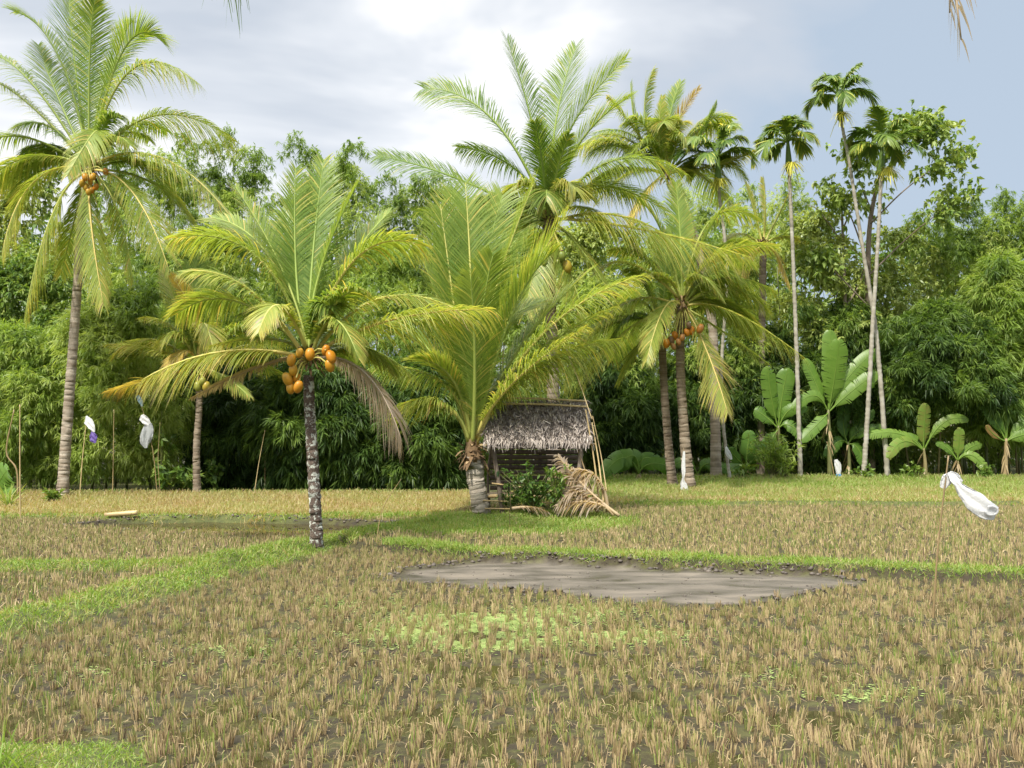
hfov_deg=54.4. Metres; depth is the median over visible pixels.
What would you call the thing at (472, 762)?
rice stubble tuft
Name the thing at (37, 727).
rice stubble tuft
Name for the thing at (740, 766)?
rice stubble tuft
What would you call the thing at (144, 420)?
plastic bag
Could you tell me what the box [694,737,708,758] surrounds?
rice stubble tuft
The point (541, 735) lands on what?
rice stubble tuft
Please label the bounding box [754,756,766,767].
rice stubble tuft
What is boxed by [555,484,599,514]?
dry frond
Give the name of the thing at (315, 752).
rice stubble tuft
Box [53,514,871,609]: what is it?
mud clods
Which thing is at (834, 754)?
rice stubble tuft
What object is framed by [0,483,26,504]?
tall grass
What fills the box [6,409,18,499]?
bent branch
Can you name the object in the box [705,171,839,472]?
bamboo clump
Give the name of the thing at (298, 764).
rice stubble tuft
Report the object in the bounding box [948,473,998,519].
plastic bag
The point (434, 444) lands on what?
bamboo clump
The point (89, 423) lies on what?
plastic bag
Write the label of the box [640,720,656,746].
rice stubble tuft
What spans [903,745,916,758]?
rice stubble tuft
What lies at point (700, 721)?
rice stubble tuft
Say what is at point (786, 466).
shrub
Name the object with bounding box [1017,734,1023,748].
rice stubble tuft
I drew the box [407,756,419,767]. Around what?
rice stubble tuft
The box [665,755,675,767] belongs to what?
rice stubble tuft
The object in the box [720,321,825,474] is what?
bamboo clump
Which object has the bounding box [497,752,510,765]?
rice stubble tuft
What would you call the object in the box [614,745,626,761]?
rice stubble tuft
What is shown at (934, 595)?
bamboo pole
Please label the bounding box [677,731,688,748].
rice stubble tuft
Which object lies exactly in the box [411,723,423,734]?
rice stubble tuft
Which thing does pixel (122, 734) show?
rice stubble tuft
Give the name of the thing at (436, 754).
rice stubble tuft
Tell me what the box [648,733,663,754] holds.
rice stubble tuft
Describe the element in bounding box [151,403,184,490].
papaya plant
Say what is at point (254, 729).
rice stubble tuft
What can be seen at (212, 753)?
rice stubble tuft
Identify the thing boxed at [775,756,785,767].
rice stubble tuft
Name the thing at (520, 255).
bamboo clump
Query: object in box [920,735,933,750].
rice stubble tuft
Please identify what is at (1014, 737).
rice stubble tuft
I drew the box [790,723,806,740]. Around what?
rice stubble tuft
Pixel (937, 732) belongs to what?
rice stubble tuft
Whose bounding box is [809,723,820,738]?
rice stubble tuft
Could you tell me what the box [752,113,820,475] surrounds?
areca palm
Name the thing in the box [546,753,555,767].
rice stubble tuft
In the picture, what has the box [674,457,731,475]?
banana plant
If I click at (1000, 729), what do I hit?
rice stubble tuft
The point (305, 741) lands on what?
rice stubble tuft
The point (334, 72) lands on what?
sky
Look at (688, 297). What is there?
coconut palm
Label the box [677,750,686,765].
rice stubble tuft
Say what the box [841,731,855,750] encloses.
rice stubble tuft
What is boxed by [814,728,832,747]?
rice stubble tuft
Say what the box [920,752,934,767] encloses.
rice stubble tuft
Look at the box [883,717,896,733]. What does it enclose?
rice stubble tuft
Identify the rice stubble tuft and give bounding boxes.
[0,719,11,737]
[9,727,18,741]
[18,719,31,737]
[29,721,41,733]
[32,721,50,743]
[44,722,53,737]
[51,723,70,743]
[67,728,81,742]
[86,714,103,735]
[100,721,112,734]
[118,722,126,739]
[125,724,136,743]
[140,735,157,763]
[144,724,154,739]
[144,730,154,752]
[147,730,162,746]
[152,724,167,743]
[155,732,173,756]
[165,737,180,754]
[167,754,176,767]
[169,712,178,734]
[169,718,183,745]
[173,744,186,767]
[180,741,196,763]
[185,724,194,737]
[186,736,203,756]
[196,725,209,750]
[196,748,211,767]
[198,733,214,762]
[201,734,219,757]
[206,719,219,739]
[217,750,232,767]
[220,724,234,752]
[224,725,236,743]
[226,743,242,759]
[227,752,239,767]
[229,753,237,763]
[237,746,254,767]
[240,729,255,750]
[248,724,257,735]
[248,726,258,741]
[249,744,264,762]
[254,723,271,750]
[263,719,276,741]
[270,753,284,767]
[271,720,280,736]
[275,723,294,749]
[276,742,286,756]
[279,746,289,763]
[284,725,295,743]
[291,742,309,760]
[292,717,306,737]
[293,753,306,767]
[294,742,308,756]
[296,732,309,748]
[307,722,321,742]
[310,741,320,758]
[310,741,328,761]
[310,745,322,767]
[316,710,327,734]
[329,759,342,767]
[331,751,345,767]
[337,723,345,735]
[340,735,357,760]
[342,737,348,751]
[346,717,360,742]
[346,726,361,751]
[349,746,368,765]
[352,710,362,732]
[353,758,366,767]
[356,738,368,754]
[362,754,375,767]
[364,726,376,749]
[367,720,384,735]
[374,718,389,739]
[376,753,391,767]
[378,760,390,767]
[384,737,396,754]
[384,747,394,762]
[387,719,401,740]
[389,725,403,738]
[393,757,411,767]
[405,735,417,754]
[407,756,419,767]
[410,720,424,742]
[410,741,421,761]
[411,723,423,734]
[413,726,423,748]
[422,749,442,767]
[428,728,445,745]
[430,713,447,733]
[432,733,446,757]
[432,747,443,763]
[447,752,465,767]
[448,728,463,743]
[450,726,460,740]
[453,742,465,762]
[457,740,467,750]
[457,741,466,758]
[467,752,477,767]
[468,745,480,759]
[472,718,487,738]
[482,749,504,767]
[488,738,506,757]
[491,757,503,767]
[495,737,507,748]
[497,724,507,738]
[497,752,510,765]
[499,727,508,742]
[514,724,520,739]
[516,736,527,749]
[521,749,539,767]
[524,737,534,756]
[533,733,550,756]
[536,710,552,736]
[537,727,545,743]
[538,731,551,746]
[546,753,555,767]
[555,723,566,741]
[561,750,578,767]
[562,739,575,755]
[567,725,578,750]
[568,741,584,762]
[576,723,586,737]
[581,736,596,755]
[582,723,592,742]
[586,733,595,746]
[587,743,596,760]
[590,743,607,766]
[595,759,604,767]
[602,726,612,744]
[604,719,617,736]
[605,711,620,736]
[607,739,625,758]
[611,748,621,767]
[613,727,626,747]
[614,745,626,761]
[621,723,635,736]
[623,726,636,745]
[623,732,637,755]
[628,726,643,743]
[629,750,639,764]
[631,750,640,767]
[636,722,645,736]
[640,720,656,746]
[646,725,656,741]
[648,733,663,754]
[653,745,679,766]
[658,722,677,742]
[662,734,685,755]
[664,721,674,735]
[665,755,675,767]
[677,720,689,737]
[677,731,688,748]
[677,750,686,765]
[679,757,690,767]
[688,730,698,749]
[693,729,701,744]
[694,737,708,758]
[698,756,707,767]
[699,713,714,731]
[699,752,710,764]
[701,717,716,735]
[705,727,713,741]
[714,730,729,751]
[719,744,731,766]
[723,752,730,767]
[724,717,735,736]
[725,717,741,742]
[725,740,736,757]
[737,758,750,767]
[739,743,751,757]
[740,755,755,767]
[743,747,753,762]
[749,724,765,743]
[753,737,765,751]
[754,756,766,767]
[755,741,771,757]
[762,722,769,736]
[767,721,785,740]
[768,743,782,766]
[771,729,784,749]
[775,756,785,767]
[784,749,796,767]
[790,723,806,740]
[791,717,808,737]
[791,723,806,747]
[792,738,808,759]
[793,752,804,767]
[803,740,820,756]
[804,753,819,767]
[805,739,821,761]
[807,724,820,743]
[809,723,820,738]
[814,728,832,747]
[821,725,832,736]
[824,739,838,757]
[825,747,840,760]
[825,748,839,767]
[835,746,851,767]
[837,718,855,744]
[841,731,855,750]
[843,723,858,739]
[847,750,860,767]
[859,734,866,744]
[861,744,879,764]
[862,748,878,767]
[864,733,872,749]
[867,735,885,757]
[869,727,878,738]
[872,757,887,767]
[878,730,892,743]
[879,745,893,763]
[881,753,894,767]
[882,741,893,751]
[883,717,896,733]
[888,752,905,767]
[891,738,906,764]
[899,720,914,734]
[900,729,916,744]
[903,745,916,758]
[905,729,922,752]
[913,721,927,744]
[913,754,926,767]
[915,738,931,758]
[919,747,937,765]
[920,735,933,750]
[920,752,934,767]
[933,718,948,738]
[936,734,953,758]
[940,720,952,734]
[940,731,949,745]
[942,758,956,767]
[954,726,962,738]
[954,749,966,766]
[955,751,969,767]
[960,727,973,742]
[960,740,971,756]
[961,753,974,767]
[965,739,981,763]
[966,752,980,767]
[968,732,985,752]
[972,716,985,737]
[984,738,1002,765]
[984,753,1000,767]
[990,731,1003,751]
[993,721,1003,735]
[1002,739,1014,755]
[1005,739,1023,761]
[1008,727,1018,741]
[1012,713,1023,734]
[1012,736,1023,747]
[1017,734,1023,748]
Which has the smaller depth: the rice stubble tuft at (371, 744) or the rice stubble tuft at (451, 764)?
the rice stubble tuft at (451, 764)
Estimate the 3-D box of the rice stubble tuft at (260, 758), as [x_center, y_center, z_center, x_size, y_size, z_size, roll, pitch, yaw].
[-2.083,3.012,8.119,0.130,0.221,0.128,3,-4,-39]
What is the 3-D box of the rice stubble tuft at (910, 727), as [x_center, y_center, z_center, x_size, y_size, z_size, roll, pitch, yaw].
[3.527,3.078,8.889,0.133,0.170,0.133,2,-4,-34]
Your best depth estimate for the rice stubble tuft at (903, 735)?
8.61 m
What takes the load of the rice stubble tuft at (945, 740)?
in the water at (476, 741)
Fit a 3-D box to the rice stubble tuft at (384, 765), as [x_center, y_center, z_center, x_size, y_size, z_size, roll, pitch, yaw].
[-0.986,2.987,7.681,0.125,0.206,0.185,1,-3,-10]
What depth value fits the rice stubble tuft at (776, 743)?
8.38 m
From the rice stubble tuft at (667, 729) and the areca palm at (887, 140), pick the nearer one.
the rice stubble tuft at (667, 729)
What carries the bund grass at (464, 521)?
on the ground at (624, 578)
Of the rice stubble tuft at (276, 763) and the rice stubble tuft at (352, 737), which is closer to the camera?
the rice stubble tuft at (276, 763)
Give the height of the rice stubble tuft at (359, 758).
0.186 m
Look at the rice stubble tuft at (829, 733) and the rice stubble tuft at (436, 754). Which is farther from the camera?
the rice stubble tuft at (829, 733)
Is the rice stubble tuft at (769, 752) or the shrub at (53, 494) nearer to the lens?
the rice stubble tuft at (769, 752)
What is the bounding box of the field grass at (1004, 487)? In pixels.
[0,472,1023,523]
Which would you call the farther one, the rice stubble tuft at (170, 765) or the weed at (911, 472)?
the weed at (911, 472)
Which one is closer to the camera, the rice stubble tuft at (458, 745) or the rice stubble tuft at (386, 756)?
the rice stubble tuft at (386, 756)
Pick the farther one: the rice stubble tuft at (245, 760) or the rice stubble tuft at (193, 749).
the rice stubble tuft at (193, 749)
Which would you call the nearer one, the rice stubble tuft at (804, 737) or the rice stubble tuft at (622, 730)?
the rice stubble tuft at (804, 737)
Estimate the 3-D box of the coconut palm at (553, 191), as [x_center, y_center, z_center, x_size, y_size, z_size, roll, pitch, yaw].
[2.206,-5.318,37.991,13.023,17.671,8.996,-2,-4,33]
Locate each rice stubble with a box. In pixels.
[0,501,1023,610]
[0,542,1023,767]
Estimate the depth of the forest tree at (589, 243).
55.53 m
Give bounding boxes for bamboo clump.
[0,316,84,489]
[16,272,208,490]
[115,202,288,484]
[168,336,286,489]
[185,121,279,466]
[233,253,363,484]
[234,340,386,490]
[333,351,491,490]
[340,238,477,443]
[432,223,562,468]
[436,278,563,483]
[543,273,671,474]
[559,346,677,474]
[622,184,758,470]
[654,246,801,474]
[655,341,758,474]
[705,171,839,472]
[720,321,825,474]
[779,297,934,474]
[863,292,1023,474]
[946,248,1023,474]
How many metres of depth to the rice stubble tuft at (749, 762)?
7.89 m
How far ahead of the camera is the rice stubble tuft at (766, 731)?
8.80 m
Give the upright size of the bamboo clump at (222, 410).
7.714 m
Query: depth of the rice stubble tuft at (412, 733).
8.59 m
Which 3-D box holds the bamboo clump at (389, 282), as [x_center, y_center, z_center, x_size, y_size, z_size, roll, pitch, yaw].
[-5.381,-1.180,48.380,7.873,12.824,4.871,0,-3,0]
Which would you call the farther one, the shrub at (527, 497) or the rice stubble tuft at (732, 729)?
the shrub at (527, 497)
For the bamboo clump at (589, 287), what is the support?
on the ground at (624, 578)
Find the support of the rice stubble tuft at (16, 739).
on the ground at (624, 578)
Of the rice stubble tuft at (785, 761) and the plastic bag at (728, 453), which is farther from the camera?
the plastic bag at (728, 453)
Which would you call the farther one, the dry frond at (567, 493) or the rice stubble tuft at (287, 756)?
the dry frond at (567, 493)
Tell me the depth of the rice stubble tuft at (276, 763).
7.85 m
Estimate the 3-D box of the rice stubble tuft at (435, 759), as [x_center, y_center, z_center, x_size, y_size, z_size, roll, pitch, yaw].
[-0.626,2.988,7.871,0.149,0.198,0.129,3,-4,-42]
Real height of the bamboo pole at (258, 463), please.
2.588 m
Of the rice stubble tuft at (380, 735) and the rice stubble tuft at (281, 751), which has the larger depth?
the rice stubble tuft at (380, 735)
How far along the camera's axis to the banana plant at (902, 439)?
47.00 m
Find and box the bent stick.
[376,479,400,542]
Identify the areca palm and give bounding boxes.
[669,120,760,476]
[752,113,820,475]
[800,62,890,475]
[837,105,926,472]
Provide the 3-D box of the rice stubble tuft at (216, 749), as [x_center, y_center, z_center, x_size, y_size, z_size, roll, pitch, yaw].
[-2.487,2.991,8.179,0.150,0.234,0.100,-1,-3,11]
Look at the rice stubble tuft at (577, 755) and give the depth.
8.04 m
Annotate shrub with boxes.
[42,487,65,501]
[151,463,189,490]
[169,466,205,490]
[204,457,224,488]
[385,478,406,490]
[492,461,558,513]
[495,482,522,512]
[544,464,571,516]
[744,426,797,477]
[767,438,804,476]
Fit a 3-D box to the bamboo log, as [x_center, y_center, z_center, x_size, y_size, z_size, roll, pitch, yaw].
[-12.254,4.073,31.201,1.013,0.232,0.162,0,-3,0]
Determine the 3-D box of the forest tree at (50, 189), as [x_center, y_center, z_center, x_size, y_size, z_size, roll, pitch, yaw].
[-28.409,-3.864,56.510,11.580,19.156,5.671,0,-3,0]
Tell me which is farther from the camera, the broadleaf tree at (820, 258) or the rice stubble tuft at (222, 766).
the broadleaf tree at (820, 258)
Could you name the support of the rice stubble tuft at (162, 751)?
on the ground at (624, 578)
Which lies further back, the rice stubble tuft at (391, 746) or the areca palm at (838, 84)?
the areca palm at (838, 84)
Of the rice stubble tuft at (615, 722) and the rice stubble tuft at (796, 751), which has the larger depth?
the rice stubble tuft at (615, 722)
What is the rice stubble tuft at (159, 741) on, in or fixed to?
on the ground at (624, 578)
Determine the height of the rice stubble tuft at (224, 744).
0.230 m
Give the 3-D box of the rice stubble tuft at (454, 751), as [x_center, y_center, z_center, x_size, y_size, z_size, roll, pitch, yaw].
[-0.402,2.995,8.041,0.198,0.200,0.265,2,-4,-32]
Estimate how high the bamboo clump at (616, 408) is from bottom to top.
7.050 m
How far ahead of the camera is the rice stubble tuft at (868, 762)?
7.86 m
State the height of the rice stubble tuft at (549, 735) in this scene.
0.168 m
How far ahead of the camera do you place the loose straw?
12.02 m
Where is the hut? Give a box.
[478,397,597,513]
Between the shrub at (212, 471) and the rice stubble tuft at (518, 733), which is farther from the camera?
the shrub at (212, 471)
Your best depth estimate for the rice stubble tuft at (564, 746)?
8.23 m
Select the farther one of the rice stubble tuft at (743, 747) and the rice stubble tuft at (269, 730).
the rice stubble tuft at (269, 730)
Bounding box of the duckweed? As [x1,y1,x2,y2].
[3,592,925,702]
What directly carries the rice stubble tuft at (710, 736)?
on the ground at (624, 578)
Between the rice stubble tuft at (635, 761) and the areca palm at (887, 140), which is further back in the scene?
the areca palm at (887, 140)
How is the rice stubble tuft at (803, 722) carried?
on the ground at (624, 578)
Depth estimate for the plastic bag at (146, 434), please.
39.59 m
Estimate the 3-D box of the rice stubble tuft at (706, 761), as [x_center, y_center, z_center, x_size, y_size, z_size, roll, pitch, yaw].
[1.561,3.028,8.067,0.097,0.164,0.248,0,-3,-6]
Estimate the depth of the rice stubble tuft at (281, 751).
8.24 m
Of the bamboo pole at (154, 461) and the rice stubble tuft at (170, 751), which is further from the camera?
the bamboo pole at (154, 461)
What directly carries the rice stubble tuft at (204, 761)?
on the ground at (624, 578)
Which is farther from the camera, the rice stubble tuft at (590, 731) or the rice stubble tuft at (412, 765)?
the rice stubble tuft at (590, 731)
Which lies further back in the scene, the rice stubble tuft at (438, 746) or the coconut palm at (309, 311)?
the coconut palm at (309, 311)
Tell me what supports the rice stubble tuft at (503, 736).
in the water at (476, 741)
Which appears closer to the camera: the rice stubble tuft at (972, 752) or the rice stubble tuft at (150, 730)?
the rice stubble tuft at (972, 752)
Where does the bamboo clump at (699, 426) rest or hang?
on the ground at (624, 578)
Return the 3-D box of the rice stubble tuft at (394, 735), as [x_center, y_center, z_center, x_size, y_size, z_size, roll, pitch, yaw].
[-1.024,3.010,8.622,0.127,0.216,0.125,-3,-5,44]
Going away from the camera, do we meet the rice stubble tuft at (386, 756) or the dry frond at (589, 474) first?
the rice stubble tuft at (386, 756)
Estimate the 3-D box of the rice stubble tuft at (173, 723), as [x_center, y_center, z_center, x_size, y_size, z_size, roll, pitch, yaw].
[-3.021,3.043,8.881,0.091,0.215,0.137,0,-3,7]
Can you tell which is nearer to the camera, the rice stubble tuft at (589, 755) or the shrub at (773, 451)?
the rice stubble tuft at (589, 755)
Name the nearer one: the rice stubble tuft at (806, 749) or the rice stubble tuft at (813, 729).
the rice stubble tuft at (806, 749)
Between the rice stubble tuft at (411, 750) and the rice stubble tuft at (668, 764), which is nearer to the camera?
the rice stubble tuft at (668, 764)
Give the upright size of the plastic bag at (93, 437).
0.463 m
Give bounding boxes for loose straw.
[0,502,1023,767]
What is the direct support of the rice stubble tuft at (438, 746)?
on the ground at (624, 578)
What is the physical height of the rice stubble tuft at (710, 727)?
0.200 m
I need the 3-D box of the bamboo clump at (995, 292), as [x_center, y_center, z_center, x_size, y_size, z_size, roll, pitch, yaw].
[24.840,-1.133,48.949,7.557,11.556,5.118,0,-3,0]
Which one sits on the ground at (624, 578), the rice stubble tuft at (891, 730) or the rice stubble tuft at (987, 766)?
the rice stubble tuft at (987, 766)
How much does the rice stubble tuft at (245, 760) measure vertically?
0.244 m
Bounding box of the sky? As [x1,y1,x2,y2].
[0,0,1023,395]
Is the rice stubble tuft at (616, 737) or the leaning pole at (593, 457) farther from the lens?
the leaning pole at (593, 457)
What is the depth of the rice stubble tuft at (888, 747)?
8.37 m
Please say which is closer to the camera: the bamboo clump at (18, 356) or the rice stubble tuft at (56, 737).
the rice stubble tuft at (56, 737)
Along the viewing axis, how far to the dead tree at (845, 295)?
50.97 m
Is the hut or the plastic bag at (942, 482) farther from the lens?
the hut
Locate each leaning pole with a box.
[565,347,591,418]
[577,448,596,506]
[585,410,600,509]
[591,422,603,501]
[592,416,606,491]
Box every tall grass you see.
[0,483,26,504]
[0,716,50,767]
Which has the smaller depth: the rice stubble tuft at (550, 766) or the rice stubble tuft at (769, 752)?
the rice stubble tuft at (550, 766)
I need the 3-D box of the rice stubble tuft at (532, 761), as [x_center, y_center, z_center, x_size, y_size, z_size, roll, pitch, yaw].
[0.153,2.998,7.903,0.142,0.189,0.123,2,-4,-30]
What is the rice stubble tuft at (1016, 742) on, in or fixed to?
on the ground at (624, 578)
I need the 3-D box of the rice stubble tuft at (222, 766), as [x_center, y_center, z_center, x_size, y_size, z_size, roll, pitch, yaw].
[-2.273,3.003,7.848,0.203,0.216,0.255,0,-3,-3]
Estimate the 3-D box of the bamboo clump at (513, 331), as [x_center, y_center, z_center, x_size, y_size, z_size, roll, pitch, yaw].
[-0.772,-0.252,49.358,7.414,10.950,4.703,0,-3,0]
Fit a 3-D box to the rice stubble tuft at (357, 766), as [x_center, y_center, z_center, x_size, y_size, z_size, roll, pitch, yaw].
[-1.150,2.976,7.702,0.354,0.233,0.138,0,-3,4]
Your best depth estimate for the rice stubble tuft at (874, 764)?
7.71 m
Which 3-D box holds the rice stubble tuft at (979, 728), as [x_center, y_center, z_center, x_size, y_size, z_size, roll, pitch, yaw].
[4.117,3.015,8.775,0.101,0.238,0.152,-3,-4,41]
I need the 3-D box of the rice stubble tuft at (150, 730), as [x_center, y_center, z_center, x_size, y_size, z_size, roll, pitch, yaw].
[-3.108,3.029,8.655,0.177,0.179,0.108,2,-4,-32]
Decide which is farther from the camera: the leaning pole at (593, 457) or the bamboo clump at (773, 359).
the bamboo clump at (773, 359)
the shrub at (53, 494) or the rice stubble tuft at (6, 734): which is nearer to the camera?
the rice stubble tuft at (6, 734)
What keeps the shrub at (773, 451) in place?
on the ground at (624, 578)
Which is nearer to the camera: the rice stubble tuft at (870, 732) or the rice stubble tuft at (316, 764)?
the rice stubble tuft at (316, 764)
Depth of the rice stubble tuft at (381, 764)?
7.86 m
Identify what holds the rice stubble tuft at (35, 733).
on the ground at (624, 578)
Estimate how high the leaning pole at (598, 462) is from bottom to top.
2.310 m
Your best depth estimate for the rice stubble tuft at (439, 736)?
8.55 m
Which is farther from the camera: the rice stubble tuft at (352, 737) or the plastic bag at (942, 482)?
the plastic bag at (942, 482)
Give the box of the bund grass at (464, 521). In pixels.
[0,471,1023,767]
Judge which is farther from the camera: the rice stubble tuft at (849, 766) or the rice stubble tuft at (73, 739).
the rice stubble tuft at (73, 739)
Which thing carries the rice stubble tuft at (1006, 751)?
on the ground at (624, 578)
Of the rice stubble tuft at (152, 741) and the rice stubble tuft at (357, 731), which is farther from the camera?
the rice stubble tuft at (357, 731)
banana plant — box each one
[0,462,14,495]
[600,448,666,478]
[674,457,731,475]
[724,430,764,474]
[753,366,807,474]
[791,330,877,474]
[823,401,880,474]
[869,403,968,474]
[935,427,989,474]
[975,380,1023,475]
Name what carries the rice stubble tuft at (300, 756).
in the water at (476, 741)
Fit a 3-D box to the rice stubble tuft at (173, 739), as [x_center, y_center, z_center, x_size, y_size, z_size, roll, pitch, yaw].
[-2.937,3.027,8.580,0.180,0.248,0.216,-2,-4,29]
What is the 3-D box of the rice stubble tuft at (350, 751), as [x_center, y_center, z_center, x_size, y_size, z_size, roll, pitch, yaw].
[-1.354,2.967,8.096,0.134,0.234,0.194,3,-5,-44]
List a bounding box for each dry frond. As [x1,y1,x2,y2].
[512,506,549,516]
[546,467,608,511]
[552,498,614,517]
[553,454,619,516]
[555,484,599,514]
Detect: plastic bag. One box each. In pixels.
[84,416,94,431]
[89,432,97,442]
[136,395,142,406]
[139,414,150,425]
[140,423,153,447]
[680,451,687,489]
[725,446,731,459]
[834,459,840,473]
[940,472,950,488]
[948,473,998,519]
[949,471,962,481]
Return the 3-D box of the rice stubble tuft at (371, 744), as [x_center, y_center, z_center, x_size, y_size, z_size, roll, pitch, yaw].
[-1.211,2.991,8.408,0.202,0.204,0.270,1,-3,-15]
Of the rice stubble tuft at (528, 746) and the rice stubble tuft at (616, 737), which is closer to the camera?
the rice stubble tuft at (528, 746)
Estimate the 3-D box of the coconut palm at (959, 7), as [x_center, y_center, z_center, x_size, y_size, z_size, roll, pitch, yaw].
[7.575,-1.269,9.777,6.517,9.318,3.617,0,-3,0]
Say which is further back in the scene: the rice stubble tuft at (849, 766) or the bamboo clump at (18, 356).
the bamboo clump at (18, 356)
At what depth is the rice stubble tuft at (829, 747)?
8.22 m
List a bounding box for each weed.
[730,461,755,477]
[842,463,875,477]
[898,460,924,476]
[975,464,995,476]
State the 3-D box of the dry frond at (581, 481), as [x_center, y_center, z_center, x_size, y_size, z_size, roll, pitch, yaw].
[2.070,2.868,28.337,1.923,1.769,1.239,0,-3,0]
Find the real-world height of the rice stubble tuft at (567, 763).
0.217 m
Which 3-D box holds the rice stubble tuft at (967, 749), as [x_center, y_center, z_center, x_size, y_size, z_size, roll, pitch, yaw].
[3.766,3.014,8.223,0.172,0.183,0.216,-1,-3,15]
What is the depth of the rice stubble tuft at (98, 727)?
8.91 m
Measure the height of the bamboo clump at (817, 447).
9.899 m
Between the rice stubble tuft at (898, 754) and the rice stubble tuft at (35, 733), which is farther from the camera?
the rice stubble tuft at (35, 733)
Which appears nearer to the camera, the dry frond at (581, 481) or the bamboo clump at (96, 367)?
the dry frond at (581, 481)
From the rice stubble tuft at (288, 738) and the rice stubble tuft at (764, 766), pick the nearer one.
the rice stubble tuft at (764, 766)
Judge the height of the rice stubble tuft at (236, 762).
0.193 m
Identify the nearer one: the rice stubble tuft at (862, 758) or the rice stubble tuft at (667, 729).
the rice stubble tuft at (862, 758)
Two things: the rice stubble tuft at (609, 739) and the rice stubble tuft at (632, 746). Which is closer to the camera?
the rice stubble tuft at (632, 746)
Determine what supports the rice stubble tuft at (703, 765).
on the ground at (624, 578)
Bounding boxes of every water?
[0,573,1023,767]
[96,522,363,535]
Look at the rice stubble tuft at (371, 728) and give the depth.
8.78 m
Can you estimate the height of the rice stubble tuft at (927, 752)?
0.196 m
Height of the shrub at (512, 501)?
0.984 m
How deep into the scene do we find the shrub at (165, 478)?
40.21 m
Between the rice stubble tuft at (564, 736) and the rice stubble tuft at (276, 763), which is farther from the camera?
the rice stubble tuft at (564, 736)
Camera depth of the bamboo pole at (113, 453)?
38.84 m
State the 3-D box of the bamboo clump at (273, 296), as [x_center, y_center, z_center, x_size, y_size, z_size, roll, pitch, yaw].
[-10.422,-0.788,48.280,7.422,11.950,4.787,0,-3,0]
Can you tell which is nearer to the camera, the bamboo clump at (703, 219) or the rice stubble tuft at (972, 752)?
the rice stubble tuft at (972, 752)
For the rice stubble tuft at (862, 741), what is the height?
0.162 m
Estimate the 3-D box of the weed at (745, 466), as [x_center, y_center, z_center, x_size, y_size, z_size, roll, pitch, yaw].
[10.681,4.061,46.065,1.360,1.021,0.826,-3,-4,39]
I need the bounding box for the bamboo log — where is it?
[104,510,137,516]
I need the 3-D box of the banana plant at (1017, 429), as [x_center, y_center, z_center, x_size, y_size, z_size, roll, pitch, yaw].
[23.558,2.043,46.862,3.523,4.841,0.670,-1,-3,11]
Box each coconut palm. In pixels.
[0,0,240,495]
[100,250,295,491]
[135,151,502,548]
[202,0,249,31]
[366,28,762,464]
[367,167,653,514]
[564,178,808,486]
[572,228,761,485]
[576,66,756,475]
[721,176,808,474]
[948,0,976,62]
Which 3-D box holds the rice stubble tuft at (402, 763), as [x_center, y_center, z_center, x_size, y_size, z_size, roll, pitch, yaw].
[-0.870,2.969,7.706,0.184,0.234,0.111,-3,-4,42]
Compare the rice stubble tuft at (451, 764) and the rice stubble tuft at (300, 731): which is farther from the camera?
the rice stubble tuft at (300, 731)
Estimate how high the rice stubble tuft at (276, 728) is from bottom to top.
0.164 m
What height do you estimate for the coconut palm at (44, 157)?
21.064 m
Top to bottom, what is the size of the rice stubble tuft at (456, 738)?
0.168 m
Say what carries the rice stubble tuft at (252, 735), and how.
on the ground at (624, 578)
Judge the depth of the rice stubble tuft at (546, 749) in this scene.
8.21 m
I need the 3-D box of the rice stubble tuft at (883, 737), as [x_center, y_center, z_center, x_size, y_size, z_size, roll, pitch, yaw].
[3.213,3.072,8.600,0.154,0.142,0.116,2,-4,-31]
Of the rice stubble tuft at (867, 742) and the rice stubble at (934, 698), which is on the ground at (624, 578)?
the rice stubble at (934, 698)
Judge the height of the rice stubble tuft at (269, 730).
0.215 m
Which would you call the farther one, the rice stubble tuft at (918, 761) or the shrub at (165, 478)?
the shrub at (165, 478)
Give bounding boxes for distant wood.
[0,207,1023,482]
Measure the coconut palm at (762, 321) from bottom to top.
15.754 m
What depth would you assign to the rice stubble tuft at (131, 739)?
8.44 m
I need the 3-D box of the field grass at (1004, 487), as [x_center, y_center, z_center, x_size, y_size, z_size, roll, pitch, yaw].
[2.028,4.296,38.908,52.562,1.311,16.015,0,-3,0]
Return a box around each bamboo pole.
[19,404,20,517]
[79,427,85,496]
[112,419,113,492]
[142,408,156,490]
[158,428,160,492]
[254,431,264,489]
[932,456,948,617]
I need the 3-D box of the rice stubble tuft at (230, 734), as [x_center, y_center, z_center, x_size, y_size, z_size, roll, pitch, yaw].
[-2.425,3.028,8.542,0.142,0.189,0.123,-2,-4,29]
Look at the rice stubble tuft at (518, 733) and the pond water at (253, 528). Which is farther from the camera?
the pond water at (253, 528)
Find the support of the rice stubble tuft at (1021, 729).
on the ground at (624, 578)
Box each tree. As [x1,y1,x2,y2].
[0,157,94,476]
[0,246,104,484]
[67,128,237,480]
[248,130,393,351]
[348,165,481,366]
[513,215,656,470]
[768,206,888,473]
[788,99,986,473]
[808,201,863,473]
[849,220,963,474]
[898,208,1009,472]
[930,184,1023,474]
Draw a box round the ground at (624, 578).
[0,464,1023,767]
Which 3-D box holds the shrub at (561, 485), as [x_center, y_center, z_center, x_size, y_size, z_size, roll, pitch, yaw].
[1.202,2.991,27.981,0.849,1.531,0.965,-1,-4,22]
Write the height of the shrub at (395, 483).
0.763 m

